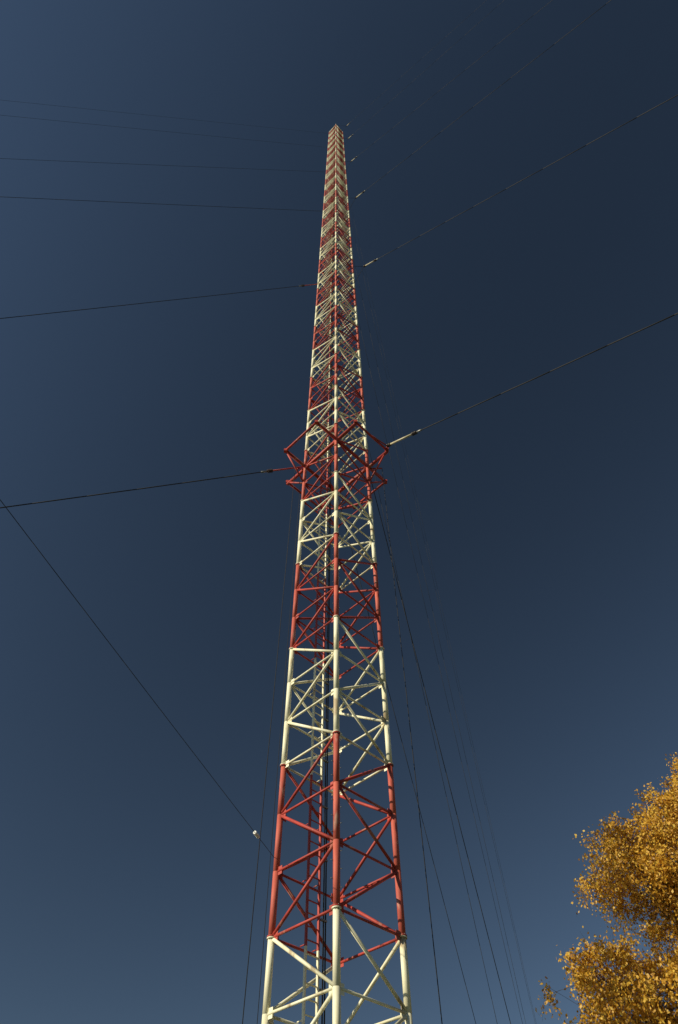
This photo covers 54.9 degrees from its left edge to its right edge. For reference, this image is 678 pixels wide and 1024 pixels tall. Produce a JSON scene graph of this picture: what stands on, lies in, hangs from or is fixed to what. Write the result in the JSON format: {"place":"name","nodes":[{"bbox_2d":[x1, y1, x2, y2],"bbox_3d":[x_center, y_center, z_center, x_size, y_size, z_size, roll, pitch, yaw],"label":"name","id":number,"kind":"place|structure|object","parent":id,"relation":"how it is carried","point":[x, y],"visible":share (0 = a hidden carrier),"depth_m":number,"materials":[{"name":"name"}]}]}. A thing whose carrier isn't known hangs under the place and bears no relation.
{"place":"outdoors","nodes":[
{"label":"outdoors","id":0,"kind":"place"},
{"bbox_2d":[0,0,677,1023],"label":"sky","id":1,"kind":"structure","parent":0,"point":[548,505],"materials":[{"name":"blue"}]},
{"bbox_3d":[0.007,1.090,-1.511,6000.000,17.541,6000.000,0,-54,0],"label":"ground","id":2,"kind":"structure","parent":0,"visible":0},
{"bbox_2d":[262,125,412,1023],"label":"radio mast","id":3,"kind":"object","parent":2,"relation":"on","point":[336,989],"visible":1,"depth_m":21.09,"materials":[{"name":"red metal"}]},
{"bbox_2d":[0,500,273,856],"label":"guy wire","id":4,"kind":"object","parent":3,"relation":"attached to","point":[255,833],"visible":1,"depth_m":12.62,"materials":[{"name":"metal"}]},
{"bbox_2d":[0,466,302,507],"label":"guy wire","id":5,"kind":"object","parent":3,"relation":"attached to","point":[269,470],"visible":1,"depth_m":27.29,"materials":[{"name":"black metal"}]},
{"bbox_2d":[0,284,316,318],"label":"guy wire","id":6,"kind":"object","parent":3,"relation":"attached to","point":[302,285],"visible":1,"depth_m":42.40,"materials":[{"name":"black metal"}]},
{"bbox_2d":[0,158,317,171],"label":"guy wire","id":7,"kind":"object","parent":3,"relation":"attached to","point":[145,164],"visible":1,"depth_m":73.30,"materials":[{"name":"metal"}]},
{"bbox_2d":[10,197,310,210],"bbox_3d":[-39.676,-19.333,37.936,78.482,85.886,0.038,12,-55,-9],"label":"guy wire","id":8,"kind":"object","parent":3,"relation":"attached to","point":[151,203],"visible":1,"depth_m":61.13,"materials":[{"name":"metal"}]},
{"bbox_2d":[3,115,319,146],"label":"guy wire","id":9,"kind":"object","parent":3,"relation":"attached to","point":[145,129],"visible":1,"depth_m":89.80,"materials":[{"name":"metal"}]},
{"bbox_2d":[4,100,328,133],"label":"guy wire","id":10,"kind":"object","parent":3,"relation":"attached to","point":[152,115],"visible":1,"depth_m":101.05,"materials":[{"name":"metal"}]},
{"bbox_2d":[242,474,294,1023],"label":"down lead cable","id":11,"kind":"object","parent":3,"relation":"attached to","point":[265,784],"visible":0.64,"depth_m":17.66,"materials":[{"name":"metal"}]},
{"bbox_2d":[257,480,300,1022],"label":"down lead cable","id":12,"kind":"object","parent":3,"relation":"attached to","point":[275,791],"visible":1,"depth_m":17.80,"materials":[{"name":"metal"}]},
{"bbox_2d":[338,498,475,1022],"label":"guy wire","id":13,"kind":"object","parent":3,"relation":"attached to","point":[414,790],"visible":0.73,"depth_m":32.87,"materials":[{"name":"metal"}]},
{"bbox_2d":[382,470,442,1023],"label":"down lead cable","id":14,"kind":"object","parent":3,"relation":"attached to","point":[416,783],"visible":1,"depth_m":17.67,"materials":[{"name":"metal"}]},
{"bbox_2d":[336,3,500,138],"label":"guy wire","id":15,"kind":"object","parent":3,"relation":"attached to","point":[411,82],"visible":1,"depth_m":103.47,"materials":[{"name":"metal"}]},
{"bbox_2d":[340,320,496,1021],"bbox_3d":[6.816,16.557,46.066,0.030,56.720,46.585,-14,-55,10],"label":"guy wire","id":16,"kind":"object","parent":3,"relation":"attached to","point":[429,721],"visible":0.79,"depth_m":45.94,"materials":[{"name":"black metal"}]},
{"bbox_2d":[337,229,522,1023],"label":"guy wire","id":17,"kind":"object","parent":3,"relation":"attached to","point":[441,676],"visible":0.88,"depth_m":66.72,"materials":[{"name":"metal"}]},
{"bbox_2d":[337,188,525,1022],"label":"guy wire","id":18,"kind":"object","parent":3,"relation":"attached to","point":[443,658],"visible":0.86,"depth_m":75.43,"materials":[{"name":"metal"}]},
{"bbox_2d":[370,476,510,1023],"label":"guy wire","id":19,"kind":"object","parent":3,"relation":"attached to","point":[439,747],"visible":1,"depth_m":32.21,"materials":[{"name":"metal"}]},
{"bbox_2d":[349,214,534,1020],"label":"guy wire","id":20,"kind":"object","parent":3,"relation":"attached to","point":[448,646],"visible":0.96,"depth_m":91.91,"materials":[{"name":"metal"}]},
{"bbox_2d":[349,200,535,1019],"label":"guy wire","id":21,"kind":"object","parent":3,"relation":"attached to","point":[450,645],"visible":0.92,"depth_m":96.39,"materials":[{"name":"metal"}]},
{"bbox_2d":[347,1,550,162],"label":"guy wire","id":22,"kind":"object","parent":3,"relation":"attached to","point":[443,87],"visible":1,"depth_m":77.87,"materials":[{"name":"metal"}]},
{"bbox_2d":[337,0,610,207],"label":"guy wire","id":23,"kind":"object","parent":3,"relation":"attached to","point":[481,100],"visible":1,"depth_m":57.48,"materials":[{"name":"metal"}]},
{"bbox_2d":[355,95,677,281],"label":"guy wire","id":24,"kind":"object","parent":3,"relation":"attached to","point":[363,266],"visible":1,"depth_m":37.23,"materials":[{"name":"metal"}]},
{"bbox_2d":[372,313,677,448],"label":"guy wire","id":25,"kind":"object","parent":3,"relation":"attached to","point":[415,432],"visible":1,"depth_m":25.31,"materials":[{"name":"black metal"}]},
{"bbox_2d":[535,752,677,1023],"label":"birch tree","id":26,"kind":"object","parent":2,"relation":"on","point":[658,872],"visible":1,"depth_m":18.64,"materials":[{"name":"yellow plant"}]}
]}

